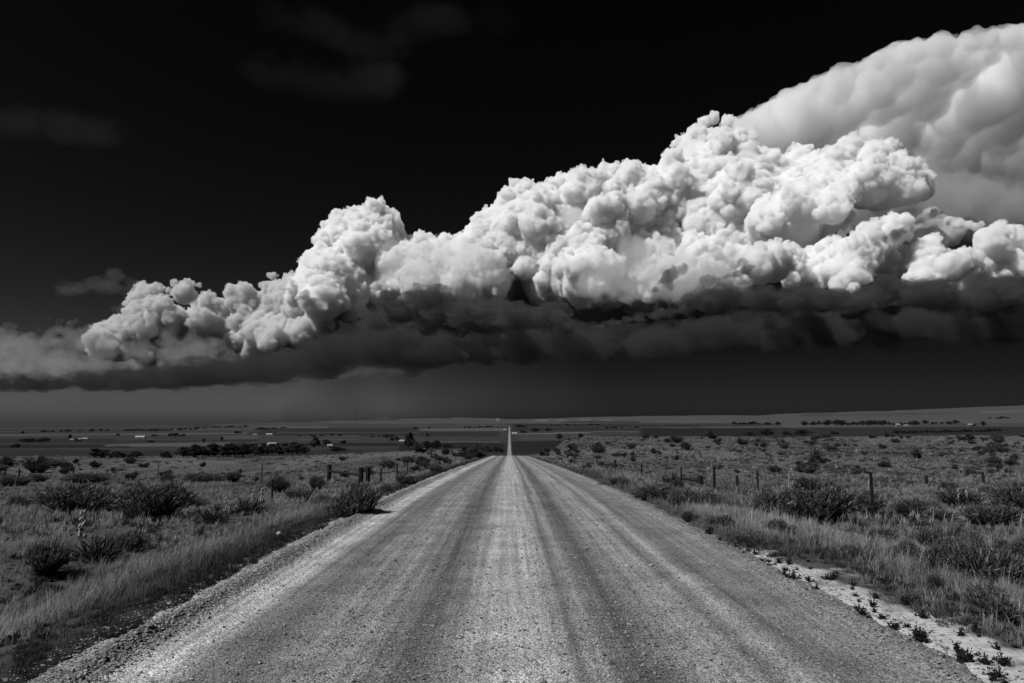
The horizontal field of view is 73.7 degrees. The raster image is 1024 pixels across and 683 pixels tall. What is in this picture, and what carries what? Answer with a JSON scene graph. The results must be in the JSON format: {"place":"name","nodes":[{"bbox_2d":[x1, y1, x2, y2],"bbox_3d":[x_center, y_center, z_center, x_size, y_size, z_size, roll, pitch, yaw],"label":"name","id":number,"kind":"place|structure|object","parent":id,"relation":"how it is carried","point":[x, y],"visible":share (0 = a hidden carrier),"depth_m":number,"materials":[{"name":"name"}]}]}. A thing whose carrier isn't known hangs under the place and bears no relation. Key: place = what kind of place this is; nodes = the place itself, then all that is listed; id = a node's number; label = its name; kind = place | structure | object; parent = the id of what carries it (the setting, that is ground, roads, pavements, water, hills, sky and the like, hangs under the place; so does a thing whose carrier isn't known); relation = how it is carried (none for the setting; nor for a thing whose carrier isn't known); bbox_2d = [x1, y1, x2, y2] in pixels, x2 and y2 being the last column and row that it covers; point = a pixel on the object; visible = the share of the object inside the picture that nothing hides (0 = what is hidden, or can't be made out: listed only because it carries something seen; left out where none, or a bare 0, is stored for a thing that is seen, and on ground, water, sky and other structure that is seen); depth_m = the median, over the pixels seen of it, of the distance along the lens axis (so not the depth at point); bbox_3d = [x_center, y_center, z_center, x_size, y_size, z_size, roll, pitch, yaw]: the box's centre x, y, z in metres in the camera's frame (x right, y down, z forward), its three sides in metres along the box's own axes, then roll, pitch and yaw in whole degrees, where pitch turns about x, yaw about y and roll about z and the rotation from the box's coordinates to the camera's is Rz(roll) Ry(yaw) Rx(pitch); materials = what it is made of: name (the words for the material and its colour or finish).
{"place":"outdoors","nodes":[
{"label":"outdoors","id":0,"kind":"place"},
{"bbox_2d":[311,494,334,504],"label":"sagebrush","id":1,"kind":"object","parent":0,"point":[325,498],"visible":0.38,"depth_m":18.64,"materials":[{"name":"grey plant"}]},
{"bbox_2d":[27,427,983,682],"bbox_3d":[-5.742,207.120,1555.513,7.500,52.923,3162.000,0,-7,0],"label":"road","id":2,"kind":"structure","parent":0,"point":[509,469],"depth_m":6.50,"materials":[{"name":"grey gravel"}]},
{"bbox_2d":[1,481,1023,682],"bbox_3d":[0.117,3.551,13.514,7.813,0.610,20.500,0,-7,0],"label":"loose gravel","id":3,"kind":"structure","parent":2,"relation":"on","point":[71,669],"depth_m":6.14,"materials":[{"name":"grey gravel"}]},
{"bbox_2d":[0,405,1023,682],"bbox_3d":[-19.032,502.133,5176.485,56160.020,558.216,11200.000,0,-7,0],"label":"ground","id":4,"kind":"structure","parent":0,"point":[364,437],"depth_m":126.94,"materials":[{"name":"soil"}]},
{"bbox_2d":[0,456,14,466],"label":"sagebrush","id":5,"kind":"object","parent":4,"relation":"on","point":[5,460],"visible":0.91,"depth_m":114.23,"materials":[{"name":"grey plant"}]},
{"bbox_2d":[0,473,33,486],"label":"sagebrush","id":6,"kind":"object","parent":4,"relation":"on","point":[7,480],"visible":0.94,"depth_m":51.32,"materials":[{"name":"grey plant"}]},
{"bbox_2d":[5,494,39,507],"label":"sagebrush","id":7,"kind":"object","parent":4,"relation":"on","point":[21,499],"visible":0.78,"depth_m":28.61,"materials":[{"name":"grey plant"}]},
{"bbox_2d":[21,456,52,472],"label":"sagebrush","id":8,"kind":"object","parent":4,"relation":"on","point":[41,465],"visible":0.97,"depth_m":102.81,"materials":[{"name":"grey plant"}]},
{"bbox_2d":[27,473,50,481],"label":"sagebrush","id":9,"kind":"object","parent":4,"relation":"on","point":[40,477],"visible":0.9,"depth_m":60.51,"materials":[{"name":"grey plant"}]},
{"bbox_2d":[19,535,75,577],"bbox_3d":[-8.527,3.943,12.543,1.317,0.846,0.867,-11,-13,59],"label":"sagebrush","id":10,"kind":"object","parent":4,"relation":"on","point":[49,559],"visible":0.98,"depth_m":12.33,"materials":[{"name":"grey plant"}]},
{"bbox_2d":[26,478,127,512],"bbox_3d":[-16.299,5.787,25.708,3.774,1.349,2.458,2,-7,-13],"label":"sagebrush","id":11,"kind":"object","parent":4,"relation":"on","point":[82,497],"visible":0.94,"depth_m":25.31,"materials":[{"name":"grey plant"}]},
{"bbox_2d":[55,470,119,483],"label":"sagebrush","id":12,"kind":"object","parent":4,"relation":"on","point":[90,477],"visible":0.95,"depth_m":56.43,"materials":[{"name":"grey plant"}]},
{"bbox_2d":[67,510,129,563],"bbox_3d":[-8.509,3.998,14.049,1.422,1.082,1.466,4,-8,-33],"label":"yucca","id":13,"kind":"object","parent":4,"relation":"on","point":[93,550],"visible":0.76,"depth_m":14.00,"materials":[{"name":"grey plant"}]},
{"bbox_2d":[109,528,155,549],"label":"sagebrush","id":14,"kind":"object","parent":4,"relation":"on","point":[131,538],"visible":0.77,"depth_m":15.41,"materials":[{"name":"grey plant"}]},
{"bbox_2d":[4,463,262,481],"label":"wire fence","id":15,"kind":"object","parent":4,"relation":"on","point":[158,472],"visible":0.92,"depth_m":56.99,"materials":[{"name":"metal"}]},
{"bbox_2d":[105,475,199,520],"bbox_3d":[-12.077,5.204,22.679,3.024,1.582,2.925,-5,-9,40],"label":"sagebrush","id":16,"kind":"object","parent":4,"relation":"on","point":[167,500],"visible":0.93,"depth_m":22.28,"materials":[{"name":"grey plant"}]},
{"bbox_2d":[0,492,305,670],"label":"roadside weeds","id":17,"kind":"object","parent":4,"relation":"on","point":[81,573],"visible":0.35,"depth_m":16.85,"materials":[{"name":"grey plant"}]},
{"bbox_2d":[159,472,178,480],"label":"sagebrush","id":18,"kind":"object","parent":4,"relation":"on","point":[168,476],"visible":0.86,"depth_m":59.92,"materials":[{"name":"grey plant"}]},
{"bbox_2d":[174,447,188,457],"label":"tree","id":19,"kind":"object","parent":4,"relation":"on","point":[183,450],"visible":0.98,"depth_m":141.60,"materials":[{"name":"black plant"}]},
{"bbox_2d":[187,448,202,456],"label":"tree","id":20,"kind":"object","parent":4,"relation":"on","point":[193,452],"visible":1,"depth_m":141.08,"materials":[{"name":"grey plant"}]},
{"bbox_2d":[182,496,213,507],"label":"sagebrush","id":21,"kind":"object","parent":4,"relation":"on","point":[202,502],"visible":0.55,"depth_m":26.26,"materials":[{"name":"grey plant"}]},
{"bbox_2d":[179,472,225,481],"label":"sagebrush","id":22,"kind":"object","parent":4,"relation":"on","point":[194,477],"visible":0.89,"depth_m":56.57,"materials":[{"name":"grey plant"}]},
{"bbox_2d":[192,497,237,524],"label":"yucca","id":23,"kind":"object","parent":4,"relation":"on","point":[207,519],"visible":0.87,"depth_m":21.16,"materials":[{"name":"grey plant"}]},
{"bbox_2d":[205,442,224,456],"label":"tree","id":24,"kind":"object","parent":4,"relation":"on","point":[212,447],"visible":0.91,"depth_m":146.53,"materials":[{"name":"black plant"}]},
{"bbox_2d":[220,444,233,455],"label":"tree","id":25,"kind":"object","parent":4,"relation":"on","point":[227,448],"visible":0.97,"depth_m":144.03,"materials":[{"name":"black plant"}]},
{"bbox_2d":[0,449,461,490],"bbox_3d":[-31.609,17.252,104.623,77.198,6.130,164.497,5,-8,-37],"label":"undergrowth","id":26,"kind":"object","parent":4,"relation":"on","point":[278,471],"visible":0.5,"depth_m":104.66,"materials":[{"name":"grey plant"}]},
{"bbox_2d":[223,470,241,481],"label":"sagebrush","id":27,"kind":"object","parent":4,"relation":"on","point":[231,477],"visible":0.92,"depth_m":50.36,"materials":[{"name":"grey plant"}]},
{"bbox_2d":[235,443,254,456],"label":"tree","id":28,"kind":"object","parent":4,"relation":"on","point":[244,447],"visible":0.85,"depth_m":146.46,"materials":[{"name":"black plant"}]},
{"bbox_2d":[230,488,272,512],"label":"yucca","id":29,"kind":"object","parent":4,"relation":"on","point":[252,507],"visible":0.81,"depth_m":24.46,"materials":[{"name":"grey plant"}]},
{"bbox_2d":[262,443,277,454],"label":"tree","id":30,"kind":"object","parent":4,"relation":"on","point":[268,449],"visible":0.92,"depth_m":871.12,"materials":[{"name":"black plant"}]},
{"bbox_2d":[264,474,290,491],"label":"sagebrush","id":31,"kind":"object","parent":4,"relation":"on","point":[284,482],"visible":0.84,"depth_m":34.83,"materials":[{"name":"grey plant"}]},
{"bbox_2d":[290,443,304,453],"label":"tree","id":32,"kind":"object","parent":4,"relation":"on","point":[297,446],"visible":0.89,"depth_m":874.09,"materials":[{"name":"black plant"}]},
{"bbox_2d":[282,486,313,498],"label":"sagebrush","id":33,"kind":"object","parent":4,"relation":"on","point":[297,492],"visible":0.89,"depth_m":30.72,"materials":[{"name":"grey plant"}]},
{"bbox_2d":[309,436,320,447],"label":"tree","id":34,"kind":"object","parent":4,"relation":"on","point":[316,440],"visible":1,"depth_m":1303.38,"materials":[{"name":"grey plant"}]},
{"bbox_2d":[308,474,325,488],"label":"sagebrush","id":35,"kind":"object","parent":4,"relation":"on","point":[315,481],"visible":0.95,"depth_m":37.06,"materials":[{"name":"grey plant"}]},
{"bbox_2d":[271,456,428,500],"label":"wire fence","id":36,"kind":"object","parent":4,"relation":"on","point":[359,474],"visible":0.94,"depth_m":41.22,"materials":[{"name":"metal"}]},
{"bbox_2d":[323,478,382,517],"bbox_3d":[-3.300,3.302,14.173,1.271,0.977,1.322,1,-7,-11],"label":"sagebrush","id":37,"kind":"object","parent":4,"relation":"on","point":[353,500],"visible":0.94,"depth_m":14.03,"materials":[{"name":"grey plant"}]},
{"bbox_2d":[377,483,394,490],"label":"sagebrush","id":38,"kind":"object","parent":4,"relation":"on","point":[388,486],"visible":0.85,"depth_m":20.75,"materials":[{"name":"grey plant"}]},
{"bbox_2d":[379,459,395,467],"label":"sagebrush","id":39,"kind":"object","parent":4,"relation":"on","point":[387,464],"visible":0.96,"depth_m":65.43,"materials":[{"name":"grey plant"}]},
{"bbox_2d":[393,473,421,483],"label":"sagebrush","id":40,"kind":"object","parent":4,"relation":"on","point":[405,479],"visible":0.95,"depth_m":24.18,"materials":[{"name":"grey plant"}]},
{"bbox_2d":[403,432,414,448],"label":"tree","id":41,"kind":"object","parent":4,"relation":"on","point":[407,442],"visible":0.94,"depth_m":990.12,"materials":[{"name":"black plant"}]},
{"bbox_2d":[410,443,424,452],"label":"sagebrush","id":42,"kind":"object","parent":4,"relation":"on","point":[417,447],"visible":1,"depth_m":122.77,"materials":[{"name":"grey plant"}]},
{"bbox_2d":[426,464,444,471],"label":"sagebrush","id":43,"kind":"object","parent":4,"relation":"on","point":[435,468],"visible":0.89,"depth_m":36.08,"materials":[{"name":"grey plant"}]},
{"bbox_2d":[468,447,487,457],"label":"sagebrush","id":44,"kind":"object","parent":4,"relation":"on","point":[479,453],"visible":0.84,"depth_m":94.60,"materials":[{"name":"grey plant"}]},
{"bbox_2d":[1,435,1023,489],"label":"grass","id":45,"kind":"structure","parent":4,"relation":"on","point":[120,480],"depth_m":82.10,"materials":[{"name":"grey plant"}]},
{"bbox_2d":[589,443,605,452],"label":"sagebrush","id":46,"kind":"object","parent":4,"relation":"on","point":[599,448],"visible":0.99,"depth_m":94.22,"materials":[{"name":"grey plant"}]},
{"bbox_2d":[606,474,632,484],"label":"sagebrush","id":47,"kind":"object","parent":4,"relation":"on","point":[621,480],"visible":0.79,"depth_m":23.64,"materials":[{"name":"grey plant"}]},
{"bbox_2d":[630,481,679,500],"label":"sagebrush","id":48,"kind":"object","parent":4,"relation":"on","point":[658,489],"visible":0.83,"depth_m":17.38,"materials":[{"name":"grey plant"}]},
{"bbox_2d":[658,473,685,486],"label":"sagebrush","id":49,"kind":"object","parent":4,"relation":"on","point":[675,479],"visible":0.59,"depth_m":26.48,"materials":[{"name":"grey plant"}]},
{"bbox_2d":[667,487,684,506],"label":"sagebrush","id":50,"kind":"object","parent":4,"relation":"on","point":[675,496],"visible":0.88,"depth_m":15.48,"materials":[{"name":"grey plant"}]},
{"bbox_2d":[670,433,684,442],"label":"sagebrush","id":51,"kind":"object","parent":4,"relation":"on","point":[675,439],"visible":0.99,"depth_m":140.59,"materials":[{"name":"grey plant"}]},
{"bbox_2d":[679,440,691,449],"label":"sagebrush","id":52,"kind":"object","parent":4,"relation":"on","point":[685,445],"visible":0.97,"depth_m":95.73,"materials":[{"name":"grey plant"}]},
{"bbox_2d":[679,510,701,521],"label":"sagebrush","id":53,"kind":"object","parent":4,"relation":"on","point":[688,516],"visible":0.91,"depth_m":13.05,"materials":[{"name":"grey plant"}]},
{"bbox_2d":[681,487,730,507],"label":"sagebrush","id":54,"kind":"object","parent":4,"relation":"on","point":[703,496],"visible":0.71,"depth_m":15.89,"materials":[{"name":"grey plant"}]},
{"bbox_2d":[702,514,735,526],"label":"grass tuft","id":55,"kind":"object","parent":4,"relation":"on","point":[724,520],"visible":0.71,"depth_m":12.40,"materials":[{"name":"grey plant"}]},
{"bbox_2d":[596,457,874,517],"bbox_3d":[10.809,6.821,35.503,6.971,2.575,33.020,1,-7,-9],"label":"wire fence","id":56,"kind":"object","parent":4,"relation":"on","point":[700,479],"visible":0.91,"depth_m":35.87,"materials":[{"name":"metal"}]},
{"bbox_2d":[728,526,768,544],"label":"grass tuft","id":57,"kind":"object","parent":4,"relation":"on","point":[743,535],"visible":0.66,"depth_m":10.37,"materials":[{"name":"grey plant"}]},
{"bbox_2d":[749,485,779,514],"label":"sagebrush","id":58,"kind":"object","parent":4,"relation":"on","point":[766,496],"visible":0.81,"depth_m":15.47,"materials":[{"name":"grey plant"}]},
{"bbox_2d":[766,464,782,471],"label":"sagebrush","id":59,"kind":"object","parent":4,"relation":"on","point":[774,468],"visible":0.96,"depth_m":51.41,"materials":[{"name":"grey plant"}]},
{"bbox_2d":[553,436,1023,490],"bbox_3d":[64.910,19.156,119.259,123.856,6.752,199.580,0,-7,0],"label":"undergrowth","id":60,"kind":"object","parent":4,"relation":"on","point":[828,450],"visible":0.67,"depth_m":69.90,"materials":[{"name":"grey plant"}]},
{"bbox_2d":[792,474,824,492],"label":"sagebrush","id":61,"kind":"object","parent":4,"relation":"on","point":[804,482],"visible":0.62,"depth_m":32.63,"materials":[{"name":"grey plant"}]},
{"bbox_2d":[803,464,815,473],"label":"sagebrush","id":62,"kind":"object","parent":4,"relation":"on","point":[810,469],"visible":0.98,"depth_m":49.96,"materials":[{"name":"grey plant"}]},
{"bbox_2d":[809,449,823,462],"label":"sagebrush","id":63,"kind":"object","parent":4,"relation":"on","point":[817,454],"visible":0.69,"depth_m":62.98,"materials":[{"name":"grey plant"}]},
{"bbox_2d":[774,479,871,523],"bbox_3d":[7.223,3.898,16.725,2.607,1.130,2.428,4,-8,-30],"label":"sagebrush","id":64,"kind":"object","parent":4,"relation":"on","point":[824,503],"visible":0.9,"depth_m":16.28,"materials":[{"name":"grey plant"}]},
{"bbox_2d":[650,492,1023,643],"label":"roadside weeds","id":65,"kind":"object","parent":4,"relation":"on","point":[954,594],"visible":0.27,"depth_m":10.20,"materials":[{"name":"grey plant"}]},
{"bbox_2d":[851,485,888,513],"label":"sagebrush","id":66,"kind":"object","parent":4,"relation":"on","point":[877,502],"visible":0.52,"depth_m":21.68,"materials":[{"name":"grey plant"}]},
{"bbox_2d":[886,618,902,629],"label":"weed","id":67,"kind":"object","parent":4,"relation":"on","point":[894,626],"visible":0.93,"depth_m":6.01,"materials":[{"name":"grey plant"}]},
{"bbox_2d":[886,537,920,562],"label":"sagebrush","id":68,"kind":"object","parent":4,"relation":"on","point":[911,547],"visible":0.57,"depth_m":10.43,"materials":[{"name":"grey plant"}]},
{"bbox_2d":[888,494,928,516],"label":"sagebrush","id":69,"kind":"object","parent":4,"relation":"on","point":[905,507],"visible":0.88,"depth_m":19.76,"materials":[{"name":"grey plant"}]},
{"bbox_2d":[897,590,928,605],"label":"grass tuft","id":70,"kind":"object","parent":4,"relation":"on","point":[915,596],"visible":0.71,"depth_m":6.86,"materials":[{"name":"grey plant"}]},
{"bbox_2d":[909,447,922,458],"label":"sagebrush","id":71,"kind":"object","parent":4,"relation":"on","point":[916,453],"visible":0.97,"depth_m":67.80,"materials":[{"name":"grey plant"}]},
{"bbox_2d":[910,626,932,641],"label":"weed","id":72,"kind":"object","parent":4,"relation":"on","point":[919,637],"visible":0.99,"depth_m":5.66,"materials":[{"name":"grey plant"}]},
{"bbox_2d":[916,606,929,618],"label":"weed","id":73,"kind":"object","parent":4,"relation":"on","point":[922,615],"visible":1,"depth_m":6.34,"materials":[{"name":"grey plant"}]},
{"bbox_2d":[911,525,948,545],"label":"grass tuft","id":74,"kind":"object","parent":4,"relation":"on","point":[926,534],"visible":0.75,"depth_m":14.23,"materials":[{"name":"grey plant"}]},
{"bbox_2d":[914,531,971,572],"bbox_3d":[6.332,3.078,9.901,1.221,0.687,0.794,6,-9,-42],"label":"sagebrush","id":75,"kind":"object","parent":4,"relation":"on","point":[933,553],"visible":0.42,"depth_m":9.81,"materials":[{"name":"grey plant"}]},
{"bbox_2d":[868,472,1023,489],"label":"wire fence","id":76,"kind":"object","parent":4,"relation":"on","point":[982,475],"visible":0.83,"depth_m":40.15,"materials":[{"name":"grey metal"}]},
{"bbox_2d":[930,482,989,505],"bbox_3d":[16.187,5.549,24.579,2.912,0.904,2.021,5,-8,-38],"label":"sagebrush","id":77,"kind":"object","parent":4,"relation":"on","point":[949,496],"visible":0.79,"depth_m":24.30,"materials":[{"name":"grey plant"}]},
{"bbox_2d":[954,649,967,663],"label":"weed","id":78,"kind":"object","parent":4,"relation":"on","point":[962,660],"visible":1,"depth_m":5.16,"materials":[{"name":"grey plant"}]},
{"bbox_2d":[959,647,979,661],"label":"weed","id":79,"kind":"object","parent":4,"relation":"on","point":[969,656],"visible":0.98,"depth_m":5.16,"materials":[{"name":"grey plant"}]},
{"bbox_2d":[957,486,986,506],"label":"yucca","id":80,"kind":"object","parent":4,"relation":"on","point":[958,497],"visible":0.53,"depth_m":23.76,"materials":[{"name":"grey plant"}]},
{"bbox_2d":[958,528,988,549],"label":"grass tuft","id":81,"kind":"object","parent":4,"relation":"on","point":[972,535],"visible":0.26,"depth_m":13.30,"materials":[{"name":"grey plant"}]},
{"bbox_2d":[939,538,1023,587],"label":"sagebrush","id":82,"kind":"object","parent":4,"relation":"on","point":[979,559],"visible":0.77,"depth_m":9.16,"materials":[{"name":"grey plant"}]},
{"bbox_2d":[978,652,996,664],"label":"weed","id":83,"kind":"object","parent":4,"relation":"on","point":[984,660],"visible":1,"depth_m":5.09,"materials":[{"name":"grey plant"}]},
{"bbox_2d":[953,502,1023,525],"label":"sagebrush","id":84,"kind":"object","parent":4,"relation":"on","point":[991,516],"visible":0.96,"depth_m":17.23,"materials":[{"name":"grey plant"}]},
{"bbox_2d":[981,445,996,452],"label":"sagebrush","id":85,"kind":"object","parent":4,"relation":"on","point":[990,449],"visible":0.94,"depth_m":83.57,"materials":[{"name":"grey plant"}]},
{"bbox_2d":[960,577,1022,623],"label":"sagebrush","id":86,"kind":"object","parent":4,"relation":"on","point":[987,599],"visible":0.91,"depth_m":6.47,"materials":[{"name":"grey plant"}]},
{"bbox_2d":[984,455,1000,463],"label":"sagebrush","id":87,"kind":"object","parent":4,"relation":"on","point":[995,459],"visible":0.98,"depth_m":60.95,"materials":[{"name":"grey plant"}]},
{"bbox_2d":[982,665,1008,678],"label":"weed","id":88,"kind":"object","parent":4,"relation":"on","point":[996,673],"visible":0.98,"depth_m":4.84,"materials":[{"name":"grey plant"}]},
{"bbox_2d":[994,443,1009,452],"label":"sagebrush","id":89,"kind":"object","parent":4,"relation":"on","point":[1001,449],"visible":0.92,"depth_m":88.11,"materials":[{"name":"grey plant"}]},
{"bbox_2d":[983,476,1023,510],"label":"sagebrush","id":90,"kind":"object","parent":4,"relation":"on","point":[1011,492],"visible":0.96,"depth_m":22.26,"materials":[{"name":"grey plant"}]},
{"bbox_2d":[1004,536,1023,555],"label":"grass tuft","id":91,"kind":"object","parent":4,"relation":"on","point":[1017,546],"visible":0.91,"depth_m":13.26,"materials":[{"name":"grey plant"}]},
{"bbox_2d":[0,491,1023,682],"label":"grass","id":92,"kind":"structure","parent":0,"point":[58,608],"depth_m":9.50,"materials":[{"name":"grey plant"}]},
{"bbox_2d":[0,0,1023,427],"label":"sky","id":93,"kind":"structure","parent":0,"point":[212,211],"materials":[{"name":"black"}]},
{"bbox_2d":[763,517,800,534],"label":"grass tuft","id":94,"kind":"object","parent":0,"point":[782,524],"visible":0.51,"depth_m":11.82,"materials":[{"name":"grey plant"}]},
{"bbox_2d":[829,543,865,557],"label":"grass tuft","id":95,"kind":"object","parent":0,"point":[854,548],"visible":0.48,"depth_m":10.01,"materials":[{"name":"grey plant"}]},
{"bbox_2d":[862,526,898,539],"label":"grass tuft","id":96,"kind":"object","parent":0,"point":[884,532],"visible":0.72,"depth_m":14.34,"materials":[{"name":"grey plant"}]},
{"bbox_2d":[925,572,949,586],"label":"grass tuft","id":97,"kind":"object","parent":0,"point":[935,578],"visible":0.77,"depth_m":8.03,"materials":[{"name":"grey plant"}]},
{"bbox_2d":[920,507,958,519],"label":"sagebrush","id":98,"kind":"object","parent":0,"point":[937,513],"visible":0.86,"depth_m":18.73,"materials":[{"name":"grey plant"}]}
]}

